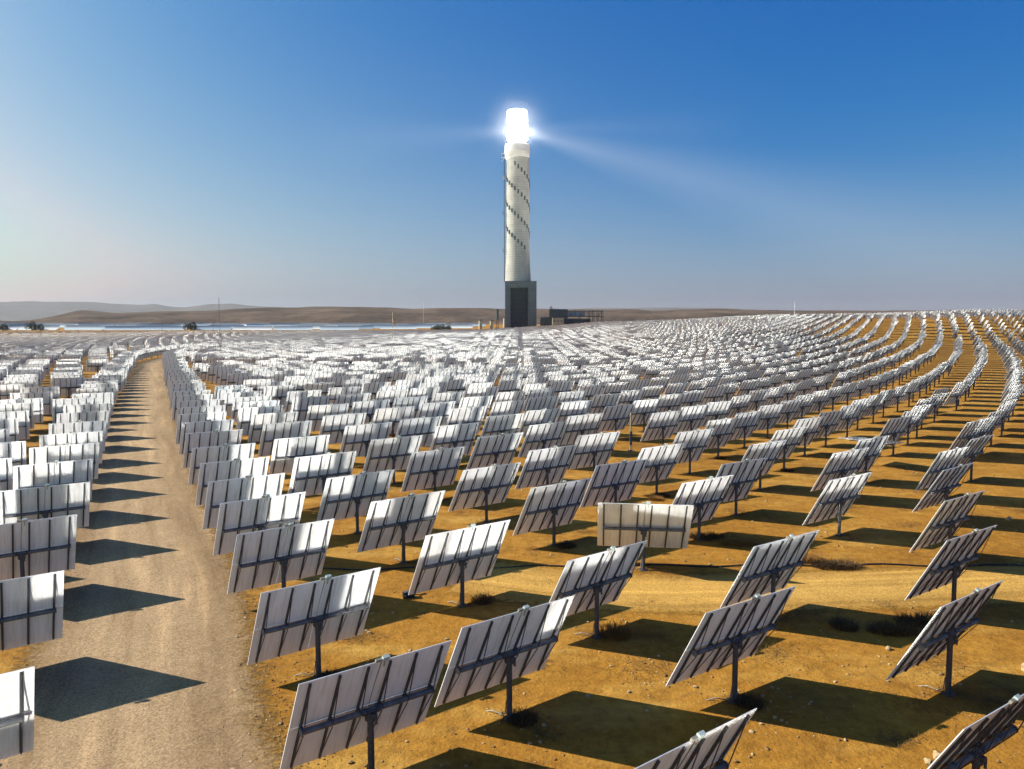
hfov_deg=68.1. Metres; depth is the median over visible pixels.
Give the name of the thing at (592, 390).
heliostat
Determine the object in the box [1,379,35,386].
heliostat
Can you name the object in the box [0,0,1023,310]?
sky
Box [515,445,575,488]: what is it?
heliostat
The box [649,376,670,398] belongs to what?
heliostat
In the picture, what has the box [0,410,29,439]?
heliostat
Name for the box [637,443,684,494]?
heliostat
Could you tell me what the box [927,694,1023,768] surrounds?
heliostat
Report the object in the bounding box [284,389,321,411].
heliostat
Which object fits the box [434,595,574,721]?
heliostat
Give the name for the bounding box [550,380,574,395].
heliostat
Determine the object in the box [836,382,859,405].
heliostat
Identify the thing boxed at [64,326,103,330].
trough collector
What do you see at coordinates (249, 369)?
heliostat
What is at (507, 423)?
heliostat
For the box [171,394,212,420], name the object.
heliostat
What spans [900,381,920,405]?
heliostat
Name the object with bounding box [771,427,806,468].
heliostat
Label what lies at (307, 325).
trough collector
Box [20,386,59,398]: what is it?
heliostat
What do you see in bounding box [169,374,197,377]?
heliostat
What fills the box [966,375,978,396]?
heliostat
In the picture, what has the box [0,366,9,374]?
heliostat
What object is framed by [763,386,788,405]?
heliostat
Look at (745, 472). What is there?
heliostat
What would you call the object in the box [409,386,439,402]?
heliostat
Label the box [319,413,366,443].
heliostat
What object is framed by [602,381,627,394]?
heliostat
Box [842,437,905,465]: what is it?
heliostat
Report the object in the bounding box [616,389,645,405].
heliostat
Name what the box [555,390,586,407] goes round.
heliostat
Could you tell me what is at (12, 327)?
trough collector
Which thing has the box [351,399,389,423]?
heliostat
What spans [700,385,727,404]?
heliostat
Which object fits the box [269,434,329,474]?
heliostat
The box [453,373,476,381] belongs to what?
heliostat
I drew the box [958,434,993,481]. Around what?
heliostat
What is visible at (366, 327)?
trough collector
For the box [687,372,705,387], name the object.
heliostat
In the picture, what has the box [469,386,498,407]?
heliostat
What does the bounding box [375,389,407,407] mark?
heliostat
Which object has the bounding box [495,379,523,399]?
heliostat
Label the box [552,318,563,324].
service building
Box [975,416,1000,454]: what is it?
heliostat
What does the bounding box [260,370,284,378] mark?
heliostat
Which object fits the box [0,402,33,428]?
heliostat
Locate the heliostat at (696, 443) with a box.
[673,428,713,473]
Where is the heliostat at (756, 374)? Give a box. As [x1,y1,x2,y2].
[747,369,764,379]
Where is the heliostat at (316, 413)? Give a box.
[306,403,348,431]
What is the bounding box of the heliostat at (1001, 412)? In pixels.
[987,409,1007,445]
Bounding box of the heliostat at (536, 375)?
[527,372,546,382]
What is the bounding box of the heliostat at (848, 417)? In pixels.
[833,404,863,436]
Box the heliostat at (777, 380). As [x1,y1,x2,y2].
[768,374,785,388]
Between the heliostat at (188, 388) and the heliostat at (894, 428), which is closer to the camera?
the heliostat at (894, 428)
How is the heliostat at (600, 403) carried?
on the ground
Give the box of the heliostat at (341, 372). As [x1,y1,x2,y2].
[331,368,353,385]
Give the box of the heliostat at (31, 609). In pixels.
[0,570,63,650]
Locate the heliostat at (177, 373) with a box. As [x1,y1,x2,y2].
[166,371,194,388]
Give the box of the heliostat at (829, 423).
[814,410,844,446]
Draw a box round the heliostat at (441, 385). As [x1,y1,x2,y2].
[419,381,445,392]
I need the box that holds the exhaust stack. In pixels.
[495,309,498,328]
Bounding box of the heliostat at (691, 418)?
[673,404,709,432]
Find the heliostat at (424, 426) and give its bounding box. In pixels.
[395,416,441,451]
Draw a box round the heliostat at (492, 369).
[481,367,500,382]
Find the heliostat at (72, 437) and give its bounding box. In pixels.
[39,431,102,463]
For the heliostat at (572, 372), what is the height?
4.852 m
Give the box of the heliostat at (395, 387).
[379,385,408,390]
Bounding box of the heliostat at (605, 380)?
[597,376,616,393]
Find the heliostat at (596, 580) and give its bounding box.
[549,540,646,638]
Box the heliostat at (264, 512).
[213,492,305,555]
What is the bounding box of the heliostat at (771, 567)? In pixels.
[720,530,819,621]
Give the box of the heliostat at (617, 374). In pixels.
[610,370,628,382]
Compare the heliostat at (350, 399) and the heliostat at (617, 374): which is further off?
the heliostat at (617, 374)
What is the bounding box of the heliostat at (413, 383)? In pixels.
[395,378,421,396]
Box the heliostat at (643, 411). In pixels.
[626,398,661,431]
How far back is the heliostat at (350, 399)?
106.95 m
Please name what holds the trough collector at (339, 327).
on the ground
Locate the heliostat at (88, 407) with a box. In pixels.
[63,402,110,428]
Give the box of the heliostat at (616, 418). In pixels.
[597,404,634,431]
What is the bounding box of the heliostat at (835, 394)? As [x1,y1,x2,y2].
[824,386,845,411]
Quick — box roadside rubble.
[196,493,358,768]
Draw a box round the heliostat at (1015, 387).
[1000,384,1023,404]
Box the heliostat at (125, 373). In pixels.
[99,370,126,385]
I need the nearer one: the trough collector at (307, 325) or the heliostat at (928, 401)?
the heliostat at (928, 401)
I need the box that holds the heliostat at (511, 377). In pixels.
[498,374,521,385]
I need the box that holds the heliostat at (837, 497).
[803,472,871,536]
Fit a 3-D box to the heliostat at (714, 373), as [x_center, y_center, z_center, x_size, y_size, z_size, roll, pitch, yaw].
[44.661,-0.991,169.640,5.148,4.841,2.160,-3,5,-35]
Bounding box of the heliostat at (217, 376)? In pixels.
[214,368,240,384]
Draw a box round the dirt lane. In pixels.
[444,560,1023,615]
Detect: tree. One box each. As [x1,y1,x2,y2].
[0,323,7,330]
[24,321,35,330]
[34,324,44,330]
[183,321,196,330]
[436,324,444,329]
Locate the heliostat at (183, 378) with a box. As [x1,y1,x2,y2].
[167,376,198,395]
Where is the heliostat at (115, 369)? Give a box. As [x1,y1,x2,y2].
[101,368,126,382]
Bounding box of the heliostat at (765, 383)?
[756,376,773,389]
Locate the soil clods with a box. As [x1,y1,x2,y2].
[25,445,1022,768]
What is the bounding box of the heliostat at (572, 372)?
[566,369,583,380]
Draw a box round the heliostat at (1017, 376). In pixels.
[1002,374,1022,392]
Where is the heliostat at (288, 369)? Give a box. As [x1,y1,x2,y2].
[283,366,305,375]
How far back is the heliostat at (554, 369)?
174.75 m
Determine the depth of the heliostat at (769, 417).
98.99 m
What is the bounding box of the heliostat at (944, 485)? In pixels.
[912,462,973,511]
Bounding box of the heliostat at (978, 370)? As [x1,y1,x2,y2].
[972,369,981,389]
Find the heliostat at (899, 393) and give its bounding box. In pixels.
[886,385,909,411]
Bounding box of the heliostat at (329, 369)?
[322,367,343,373]
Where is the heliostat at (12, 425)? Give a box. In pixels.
[0,418,18,441]
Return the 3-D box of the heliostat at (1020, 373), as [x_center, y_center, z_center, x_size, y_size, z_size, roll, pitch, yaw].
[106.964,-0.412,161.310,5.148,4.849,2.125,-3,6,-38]
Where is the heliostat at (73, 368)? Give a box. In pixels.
[53,367,79,371]
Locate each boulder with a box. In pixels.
[924,758,932,765]
[933,752,940,758]
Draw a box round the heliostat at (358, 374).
[346,370,369,378]
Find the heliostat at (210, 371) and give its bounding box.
[206,366,231,381]
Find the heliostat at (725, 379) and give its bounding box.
[718,374,738,385]
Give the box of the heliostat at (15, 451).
[0,441,25,478]
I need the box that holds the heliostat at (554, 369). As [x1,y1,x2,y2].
[545,367,563,372]
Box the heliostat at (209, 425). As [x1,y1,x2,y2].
[179,419,233,454]
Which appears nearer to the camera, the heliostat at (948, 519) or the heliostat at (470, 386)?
the heliostat at (948, 519)
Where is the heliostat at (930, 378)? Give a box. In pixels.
[921,372,935,393]
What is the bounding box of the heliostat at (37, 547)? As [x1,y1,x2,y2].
[0,514,76,580]
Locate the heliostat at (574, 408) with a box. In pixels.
[556,400,592,421]
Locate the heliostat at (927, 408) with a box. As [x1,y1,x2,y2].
[911,404,933,437]
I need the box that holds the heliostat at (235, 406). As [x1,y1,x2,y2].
[231,395,271,421]
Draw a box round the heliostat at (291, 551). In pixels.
[227,518,334,593]
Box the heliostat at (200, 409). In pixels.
[180,405,225,413]
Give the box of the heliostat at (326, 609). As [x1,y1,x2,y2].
[247,567,380,678]
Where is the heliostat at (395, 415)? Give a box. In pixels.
[372,406,414,437]
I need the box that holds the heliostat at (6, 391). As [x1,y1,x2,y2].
[0,383,34,399]
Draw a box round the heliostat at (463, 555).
[408,520,509,607]
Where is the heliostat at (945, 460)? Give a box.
[915,446,969,490]
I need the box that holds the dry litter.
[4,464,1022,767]
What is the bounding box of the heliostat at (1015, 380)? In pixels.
[1001,377,1022,395]
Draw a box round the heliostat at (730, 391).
[720,382,739,401]
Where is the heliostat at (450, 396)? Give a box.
[431,391,464,408]
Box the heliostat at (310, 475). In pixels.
[288,451,356,495]
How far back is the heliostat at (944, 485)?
56.41 m
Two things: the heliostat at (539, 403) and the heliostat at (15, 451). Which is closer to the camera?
the heliostat at (15, 451)
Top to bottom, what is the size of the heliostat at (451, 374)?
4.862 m
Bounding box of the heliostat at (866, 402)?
[851,398,873,429]
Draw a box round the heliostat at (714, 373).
[704,369,721,377]
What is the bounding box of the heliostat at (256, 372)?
[253,368,276,375]
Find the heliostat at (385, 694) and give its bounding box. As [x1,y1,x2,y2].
[280,640,451,768]
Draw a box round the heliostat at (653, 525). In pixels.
[597,501,693,570]
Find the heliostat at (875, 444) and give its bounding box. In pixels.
[854,435,889,483]
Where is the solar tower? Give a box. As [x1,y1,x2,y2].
[501,109,536,328]
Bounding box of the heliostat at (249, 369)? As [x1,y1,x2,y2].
[246,366,269,372]
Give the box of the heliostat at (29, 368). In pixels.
[16,366,43,381]
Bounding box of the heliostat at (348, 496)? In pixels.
[317,469,394,533]
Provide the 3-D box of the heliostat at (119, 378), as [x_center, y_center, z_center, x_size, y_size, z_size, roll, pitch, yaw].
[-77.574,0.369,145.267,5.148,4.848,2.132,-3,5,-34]
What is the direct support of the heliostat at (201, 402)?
on the ground
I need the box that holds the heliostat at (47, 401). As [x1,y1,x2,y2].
[10,391,52,414]
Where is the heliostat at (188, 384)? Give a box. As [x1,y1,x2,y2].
[172,382,204,387]
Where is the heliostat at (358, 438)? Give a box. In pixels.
[340,422,391,458]
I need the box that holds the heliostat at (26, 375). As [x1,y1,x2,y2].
[6,374,38,386]
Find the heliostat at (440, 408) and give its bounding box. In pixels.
[417,401,455,425]
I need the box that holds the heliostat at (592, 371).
[586,368,604,378]
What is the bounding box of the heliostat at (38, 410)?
[0,398,42,422]
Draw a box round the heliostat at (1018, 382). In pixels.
[1000,380,1021,400]
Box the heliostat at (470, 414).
[446,406,486,433]
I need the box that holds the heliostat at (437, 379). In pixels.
[424,376,449,392]
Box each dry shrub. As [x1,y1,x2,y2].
[318,666,339,676]
[469,590,495,604]
[502,704,540,727]
[556,539,577,548]
[599,618,633,640]
[647,495,663,500]
[655,491,672,497]
[689,530,726,540]
[713,537,758,546]
[714,455,727,458]
[733,690,765,709]
[780,467,794,471]
[801,551,827,563]
[808,557,864,570]
[827,615,860,631]
[861,617,925,636]
[885,609,936,628]
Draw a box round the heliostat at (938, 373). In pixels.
[931,367,942,386]
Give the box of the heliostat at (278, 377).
[272,373,298,383]
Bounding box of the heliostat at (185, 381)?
[169,379,201,399]
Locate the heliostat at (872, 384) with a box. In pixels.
[863,376,881,394]
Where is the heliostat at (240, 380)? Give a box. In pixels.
[236,375,263,384]
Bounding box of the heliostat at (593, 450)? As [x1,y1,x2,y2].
[567,431,620,472]
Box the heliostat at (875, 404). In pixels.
[863,393,887,422]
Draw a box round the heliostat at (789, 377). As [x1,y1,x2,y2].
[780,371,800,386]
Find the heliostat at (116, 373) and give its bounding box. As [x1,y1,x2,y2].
[95,372,123,388]
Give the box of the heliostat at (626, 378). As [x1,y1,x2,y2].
[619,374,639,389]
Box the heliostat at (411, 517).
[357,490,444,563]
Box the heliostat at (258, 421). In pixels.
[248,411,297,441]
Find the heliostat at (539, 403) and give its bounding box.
[522,396,558,421]
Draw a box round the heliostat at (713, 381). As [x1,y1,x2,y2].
[703,376,720,389]
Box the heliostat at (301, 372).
[294,368,317,375]
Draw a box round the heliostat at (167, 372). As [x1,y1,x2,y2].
[164,369,191,385]
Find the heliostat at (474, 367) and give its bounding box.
[466,365,484,371]
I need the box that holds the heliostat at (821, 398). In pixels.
[808,389,832,415]
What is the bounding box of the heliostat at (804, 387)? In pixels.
[792,379,815,398]
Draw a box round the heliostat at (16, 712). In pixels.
[0,666,34,759]
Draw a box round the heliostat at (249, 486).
[202,473,284,528]
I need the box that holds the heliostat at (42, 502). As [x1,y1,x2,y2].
[0,482,89,527]
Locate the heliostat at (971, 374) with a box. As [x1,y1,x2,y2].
[965,372,978,392]
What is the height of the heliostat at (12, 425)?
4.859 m
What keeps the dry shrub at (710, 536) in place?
on the ground
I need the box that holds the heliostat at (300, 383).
[291,378,319,390]
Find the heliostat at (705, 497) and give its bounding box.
[672,474,733,540]
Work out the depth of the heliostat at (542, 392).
117.16 m
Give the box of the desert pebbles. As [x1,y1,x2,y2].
[29,445,1020,768]
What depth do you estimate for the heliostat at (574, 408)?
99.10 m
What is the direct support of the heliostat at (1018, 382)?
on the ground
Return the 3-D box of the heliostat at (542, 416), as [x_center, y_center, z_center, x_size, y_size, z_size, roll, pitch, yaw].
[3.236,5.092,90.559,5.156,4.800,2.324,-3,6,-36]
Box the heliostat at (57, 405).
[52,397,96,423]
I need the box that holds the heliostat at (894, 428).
[879,416,912,455]
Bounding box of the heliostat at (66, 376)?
[51,374,81,396]
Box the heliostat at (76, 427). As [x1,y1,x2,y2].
[49,420,105,451]
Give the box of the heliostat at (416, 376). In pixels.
[406,373,429,382]
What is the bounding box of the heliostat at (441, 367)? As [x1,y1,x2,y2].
[424,365,443,371]
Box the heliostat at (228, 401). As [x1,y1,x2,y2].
[224,391,261,415]
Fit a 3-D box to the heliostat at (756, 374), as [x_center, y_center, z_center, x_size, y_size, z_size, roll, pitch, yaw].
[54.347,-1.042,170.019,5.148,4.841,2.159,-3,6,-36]
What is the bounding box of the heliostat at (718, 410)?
[700,400,733,426]
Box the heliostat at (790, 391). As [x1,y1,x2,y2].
[780,382,799,401]
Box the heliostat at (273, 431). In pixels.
[258,420,312,456]
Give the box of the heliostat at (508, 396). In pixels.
[495,391,526,401]
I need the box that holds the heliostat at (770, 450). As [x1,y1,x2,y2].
[742,440,785,489]
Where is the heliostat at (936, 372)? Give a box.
[926,370,938,389]
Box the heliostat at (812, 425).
[794,416,825,455]
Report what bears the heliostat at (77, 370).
on the ground
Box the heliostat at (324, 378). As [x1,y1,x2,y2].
[312,373,337,387]
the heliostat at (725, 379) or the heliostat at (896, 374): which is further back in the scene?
the heliostat at (896, 374)
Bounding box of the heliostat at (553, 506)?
[513,478,590,546]
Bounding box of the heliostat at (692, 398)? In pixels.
[678,390,705,410]
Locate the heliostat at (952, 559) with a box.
[905,525,996,610]
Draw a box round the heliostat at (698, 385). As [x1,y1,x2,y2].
[687,379,708,390]
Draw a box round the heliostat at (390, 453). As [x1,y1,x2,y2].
[363,435,422,483]
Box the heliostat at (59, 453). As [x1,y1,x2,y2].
[29,442,98,478]
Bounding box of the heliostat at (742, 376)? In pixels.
[735,371,750,387]
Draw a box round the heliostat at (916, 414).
[900,409,924,444]
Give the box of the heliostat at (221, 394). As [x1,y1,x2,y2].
[217,387,252,404]
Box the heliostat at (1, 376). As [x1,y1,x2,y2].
[0,371,3,384]
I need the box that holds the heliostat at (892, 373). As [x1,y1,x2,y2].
[883,371,895,389]
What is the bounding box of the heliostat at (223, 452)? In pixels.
[188,443,254,484]
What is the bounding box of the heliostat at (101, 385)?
[81,382,116,402]
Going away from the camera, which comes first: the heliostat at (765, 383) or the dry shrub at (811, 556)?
the dry shrub at (811, 556)
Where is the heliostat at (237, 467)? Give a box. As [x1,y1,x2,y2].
[195,456,269,505]
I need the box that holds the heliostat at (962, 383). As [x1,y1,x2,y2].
[946,381,969,404]
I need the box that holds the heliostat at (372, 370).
[356,367,377,373]
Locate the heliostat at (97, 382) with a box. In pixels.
[84,380,117,398]
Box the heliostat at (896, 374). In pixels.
[889,368,901,387]
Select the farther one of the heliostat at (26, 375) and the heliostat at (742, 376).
the heliostat at (742, 376)
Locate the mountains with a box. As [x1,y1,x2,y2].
[0,301,733,320]
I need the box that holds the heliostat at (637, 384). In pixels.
[627,379,650,389]
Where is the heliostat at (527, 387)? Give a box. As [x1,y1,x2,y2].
[523,383,547,399]
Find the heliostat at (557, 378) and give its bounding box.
[547,375,570,387]
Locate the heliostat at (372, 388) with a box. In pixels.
[361,381,390,400]
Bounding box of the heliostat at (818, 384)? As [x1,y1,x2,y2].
[808,376,828,393]
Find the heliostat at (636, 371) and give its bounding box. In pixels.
[627,368,642,379]
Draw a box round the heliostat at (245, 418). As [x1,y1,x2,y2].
[237,405,283,434]
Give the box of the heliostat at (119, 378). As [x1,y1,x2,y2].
[92,374,121,391]
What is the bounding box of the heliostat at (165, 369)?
[163,365,187,380]
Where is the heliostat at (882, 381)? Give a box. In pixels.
[875,373,889,393]
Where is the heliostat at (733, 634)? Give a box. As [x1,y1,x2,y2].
[666,586,795,704]
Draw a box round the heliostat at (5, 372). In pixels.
[0,369,7,377]
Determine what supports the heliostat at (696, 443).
on the ground
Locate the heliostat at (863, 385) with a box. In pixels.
[851,379,871,399]
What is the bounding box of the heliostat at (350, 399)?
[335,392,370,413]
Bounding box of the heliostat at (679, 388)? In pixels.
[664,382,688,394]
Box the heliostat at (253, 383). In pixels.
[243,378,273,390]
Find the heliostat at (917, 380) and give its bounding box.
[910,378,923,401]
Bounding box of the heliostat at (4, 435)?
[0,429,9,442]
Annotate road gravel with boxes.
[6,442,281,768]
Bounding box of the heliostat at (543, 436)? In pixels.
[518,421,566,457]
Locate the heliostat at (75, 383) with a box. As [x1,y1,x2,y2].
[52,377,84,397]
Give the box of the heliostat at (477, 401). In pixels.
[459,395,492,419]
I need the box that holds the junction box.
[402,590,425,598]
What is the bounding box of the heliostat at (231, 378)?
[226,372,253,385]
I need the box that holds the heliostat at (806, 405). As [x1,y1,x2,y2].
[795,393,816,418]
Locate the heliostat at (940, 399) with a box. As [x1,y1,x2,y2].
[926,392,947,421]
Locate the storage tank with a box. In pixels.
[478,319,481,328]
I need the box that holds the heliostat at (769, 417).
[754,403,784,437]
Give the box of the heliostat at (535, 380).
[520,377,544,394]
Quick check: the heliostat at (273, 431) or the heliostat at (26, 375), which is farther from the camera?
the heliostat at (26, 375)
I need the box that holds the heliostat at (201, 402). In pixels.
[176,399,219,426]
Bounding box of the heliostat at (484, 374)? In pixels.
[477,371,498,386]
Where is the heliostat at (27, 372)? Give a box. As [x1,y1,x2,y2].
[11,371,41,385]
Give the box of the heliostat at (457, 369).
[442,367,461,379]
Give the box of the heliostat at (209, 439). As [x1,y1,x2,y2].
[182,429,242,467]
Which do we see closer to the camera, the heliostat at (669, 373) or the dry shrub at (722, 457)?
the dry shrub at (722, 457)
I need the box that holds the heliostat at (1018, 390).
[1011,388,1023,415]
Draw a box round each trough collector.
[7,326,17,330]
[18,326,57,330]
[44,324,75,327]
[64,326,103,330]
[66,325,100,325]
[82,324,113,325]
[104,326,145,330]
[115,324,147,325]
[138,325,172,325]
[140,323,169,323]
[145,326,183,329]
[150,324,180,325]
[181,324,209,325]
[193,326,231,329]
[209,325,243,327]
[211,324,241,324]
[232,326,272,329]
[235,323,262,325]
[247,324,263,325]
[264,324,295,327]
[273,326,312,329]
[291,325,324,325]
[298,324,329,325]
[320,326,358,329]
[332,324,363,325]
[359,326,373,328]
[363,325,395,329]
[370,324,401,325]
[380,326,416,329]
[397,323,425,324]
[398,325,431,329]
[404,324,435,326]
[437,324,469,328]
[444,325,472,327]
[457,323,485,325]
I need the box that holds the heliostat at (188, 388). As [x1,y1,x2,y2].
[169,386,205,408]
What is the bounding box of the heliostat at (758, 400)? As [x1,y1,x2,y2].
[745,389,770,410]
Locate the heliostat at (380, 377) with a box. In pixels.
[362,373,387,382]
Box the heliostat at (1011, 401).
[1002,399,1017,429]
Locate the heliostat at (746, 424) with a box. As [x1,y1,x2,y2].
[729,410,763,447]
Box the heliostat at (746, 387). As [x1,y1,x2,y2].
[736,379,760,395]
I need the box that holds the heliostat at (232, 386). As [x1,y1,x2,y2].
[214,384,247,398]
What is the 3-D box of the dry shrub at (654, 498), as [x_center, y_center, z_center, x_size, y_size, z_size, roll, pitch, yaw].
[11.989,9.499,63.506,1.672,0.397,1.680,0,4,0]
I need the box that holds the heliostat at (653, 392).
[642,385,664,399]
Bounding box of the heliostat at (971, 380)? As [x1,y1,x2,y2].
[963,377,975,400]
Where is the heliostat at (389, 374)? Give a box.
[374,369,395,381]
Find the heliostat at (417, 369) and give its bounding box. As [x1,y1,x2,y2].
[401,367,421,373]
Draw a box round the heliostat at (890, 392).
[878,389,896,416]
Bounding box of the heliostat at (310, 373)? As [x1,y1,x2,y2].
[305,370,328,382]
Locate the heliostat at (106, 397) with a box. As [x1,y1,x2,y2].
[72,392,112,414]
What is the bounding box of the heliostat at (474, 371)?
[459,369,479,376]
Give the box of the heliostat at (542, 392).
[522,387,554,410]
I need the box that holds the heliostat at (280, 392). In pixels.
[263,384,296,405]
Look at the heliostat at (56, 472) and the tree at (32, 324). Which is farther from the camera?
the tree at (32, 324)
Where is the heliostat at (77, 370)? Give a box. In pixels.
[54,369,81,373]
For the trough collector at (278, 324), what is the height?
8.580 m
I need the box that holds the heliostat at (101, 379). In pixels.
[85,377,116,380]
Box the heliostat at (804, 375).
[795,369,813,382]
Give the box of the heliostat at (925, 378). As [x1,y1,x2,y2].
[916,375,929,397]
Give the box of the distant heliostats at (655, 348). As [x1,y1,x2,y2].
[0,309,1023,384]
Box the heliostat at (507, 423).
[481,413,523,436]
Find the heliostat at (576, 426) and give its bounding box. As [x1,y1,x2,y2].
[558,413,603,445]
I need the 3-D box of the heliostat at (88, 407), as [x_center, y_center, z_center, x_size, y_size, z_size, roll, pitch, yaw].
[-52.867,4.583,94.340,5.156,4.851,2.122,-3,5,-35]
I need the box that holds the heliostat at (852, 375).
[846,368,858,382]
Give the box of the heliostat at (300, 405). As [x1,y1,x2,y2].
[291,395,329,421]
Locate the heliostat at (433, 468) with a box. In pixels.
[401,446,465,491]
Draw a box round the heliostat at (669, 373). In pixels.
[659,370,676,387]
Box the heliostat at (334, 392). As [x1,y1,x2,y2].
[328,386,359,403]
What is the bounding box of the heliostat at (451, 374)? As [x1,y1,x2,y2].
[433,371,455,379]
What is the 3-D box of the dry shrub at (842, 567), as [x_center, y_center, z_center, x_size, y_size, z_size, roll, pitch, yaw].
[19.885,10.956,46.217,3.875,0.401,2.073,0,4,0]
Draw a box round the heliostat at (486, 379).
[472,376,495,386]
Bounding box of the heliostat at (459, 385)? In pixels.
[444,378,472,395]
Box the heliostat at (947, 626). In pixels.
[886,580,1002,696]
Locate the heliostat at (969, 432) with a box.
[949,419,987,449]
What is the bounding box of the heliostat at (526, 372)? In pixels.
[521,368,541,378]
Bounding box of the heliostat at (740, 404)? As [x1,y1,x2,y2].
[727,394,753,417]
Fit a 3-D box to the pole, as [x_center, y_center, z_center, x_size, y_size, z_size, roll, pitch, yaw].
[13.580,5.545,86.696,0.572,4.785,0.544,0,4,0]
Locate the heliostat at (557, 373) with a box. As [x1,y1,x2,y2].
[544,371,566,382]
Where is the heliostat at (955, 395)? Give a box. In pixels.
[943,384,967,409]
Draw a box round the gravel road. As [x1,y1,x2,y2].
[0,358,293,768]
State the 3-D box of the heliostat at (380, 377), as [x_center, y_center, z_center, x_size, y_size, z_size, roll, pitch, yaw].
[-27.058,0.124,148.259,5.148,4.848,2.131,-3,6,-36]
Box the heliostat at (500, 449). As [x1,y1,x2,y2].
[466,432,523,469]
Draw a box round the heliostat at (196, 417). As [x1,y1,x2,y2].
[175,411,226,443]
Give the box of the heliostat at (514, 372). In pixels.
[502,369,522,375]
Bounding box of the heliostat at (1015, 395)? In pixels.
[1001,392,1021,421]
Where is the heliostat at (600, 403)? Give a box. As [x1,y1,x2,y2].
[589,393,620,413]
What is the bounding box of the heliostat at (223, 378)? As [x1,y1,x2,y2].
[219,370,245,385]
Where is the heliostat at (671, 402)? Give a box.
[657,393,684,412]
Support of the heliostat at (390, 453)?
on the ground
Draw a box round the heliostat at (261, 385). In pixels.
[257,381,288,395]
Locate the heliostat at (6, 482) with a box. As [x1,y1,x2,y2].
[0,458,12,490]
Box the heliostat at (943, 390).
[933,388,950,414]
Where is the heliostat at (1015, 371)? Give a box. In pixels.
[1005,369,1023,384]
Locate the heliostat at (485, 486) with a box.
[448,462,520,522]
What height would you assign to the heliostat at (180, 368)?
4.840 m
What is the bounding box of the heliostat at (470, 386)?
[463,382,492,397]
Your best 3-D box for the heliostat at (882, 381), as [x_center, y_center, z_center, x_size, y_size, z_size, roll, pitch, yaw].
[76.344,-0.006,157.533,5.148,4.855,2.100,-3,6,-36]
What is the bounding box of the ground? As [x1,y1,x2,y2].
[0,316,1023,768]
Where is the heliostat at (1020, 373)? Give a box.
[1004,371,1023,388]
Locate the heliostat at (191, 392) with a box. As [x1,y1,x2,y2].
[171,390,210,413]
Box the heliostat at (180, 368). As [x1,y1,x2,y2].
[166,367,191,378]
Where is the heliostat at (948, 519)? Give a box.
[909,490,984,558]
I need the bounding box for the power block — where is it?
[540,306,602,325]
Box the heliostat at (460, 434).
[430,422,479,454]
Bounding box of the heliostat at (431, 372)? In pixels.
[419,369,440,382]
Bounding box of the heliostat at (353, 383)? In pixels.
[343,378,370,392]
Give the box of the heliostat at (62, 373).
[50,371,79,379]
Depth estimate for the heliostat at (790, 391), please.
134.79 m
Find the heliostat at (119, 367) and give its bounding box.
[101,366,126,368]
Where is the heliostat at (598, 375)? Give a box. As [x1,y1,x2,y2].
[591,372,610,378]
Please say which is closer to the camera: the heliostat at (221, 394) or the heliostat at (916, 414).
the heliostat at (916, 414)
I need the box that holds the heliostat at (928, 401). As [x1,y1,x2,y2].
[915,397,936,428]
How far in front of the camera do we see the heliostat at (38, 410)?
100.88 m
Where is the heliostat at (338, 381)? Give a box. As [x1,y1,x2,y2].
[329,375,355,386]
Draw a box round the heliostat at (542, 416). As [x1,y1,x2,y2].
[518,408,560,436]
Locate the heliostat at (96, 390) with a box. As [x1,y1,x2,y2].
[77,387,114,408]
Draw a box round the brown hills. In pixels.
[0,307,1023,323]
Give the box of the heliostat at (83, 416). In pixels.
[57,410,108,438]
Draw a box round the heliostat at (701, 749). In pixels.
[634,708,756,768]
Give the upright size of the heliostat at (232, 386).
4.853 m
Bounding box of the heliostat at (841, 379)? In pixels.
[831,371,851,387]
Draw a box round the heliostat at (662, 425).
[640,410,683,445]
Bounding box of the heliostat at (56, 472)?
[13,459,92,499]
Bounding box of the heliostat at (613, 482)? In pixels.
[580,459,647,507]
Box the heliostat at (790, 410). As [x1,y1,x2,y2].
[775,399,803,428]
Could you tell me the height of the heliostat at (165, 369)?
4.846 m
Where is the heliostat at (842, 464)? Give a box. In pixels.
[811,447,868,490]
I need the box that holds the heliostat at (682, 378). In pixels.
[669,374,690,383]
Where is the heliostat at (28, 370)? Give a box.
[13,369,41,380]
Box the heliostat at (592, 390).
[578,384,602,400]
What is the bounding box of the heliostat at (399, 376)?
[390,371,415,385]
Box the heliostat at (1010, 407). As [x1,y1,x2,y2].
[995,402,1016,435]
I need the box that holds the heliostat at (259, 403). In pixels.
[236,400,279,428]
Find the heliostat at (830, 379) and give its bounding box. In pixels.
[822,374,836,389]
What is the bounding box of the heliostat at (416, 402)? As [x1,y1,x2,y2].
[392,396,427,418]
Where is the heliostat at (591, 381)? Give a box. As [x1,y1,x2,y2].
[576,378,600,390]
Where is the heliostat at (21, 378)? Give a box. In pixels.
[4,376,37,386]
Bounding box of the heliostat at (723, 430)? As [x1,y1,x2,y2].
[705,417,739,456]
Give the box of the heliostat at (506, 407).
[489,400,525,415]
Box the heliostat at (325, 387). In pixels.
[304,382,334,395]
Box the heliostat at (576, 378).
[570,373,591,390]
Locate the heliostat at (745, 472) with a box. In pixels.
[715,458,766,515]
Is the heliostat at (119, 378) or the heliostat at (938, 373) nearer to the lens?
the heliostat at (119, 378)
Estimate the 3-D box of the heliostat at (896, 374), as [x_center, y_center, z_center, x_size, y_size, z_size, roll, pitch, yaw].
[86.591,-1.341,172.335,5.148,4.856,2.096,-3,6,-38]
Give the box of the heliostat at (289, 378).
[284,375,310,384]

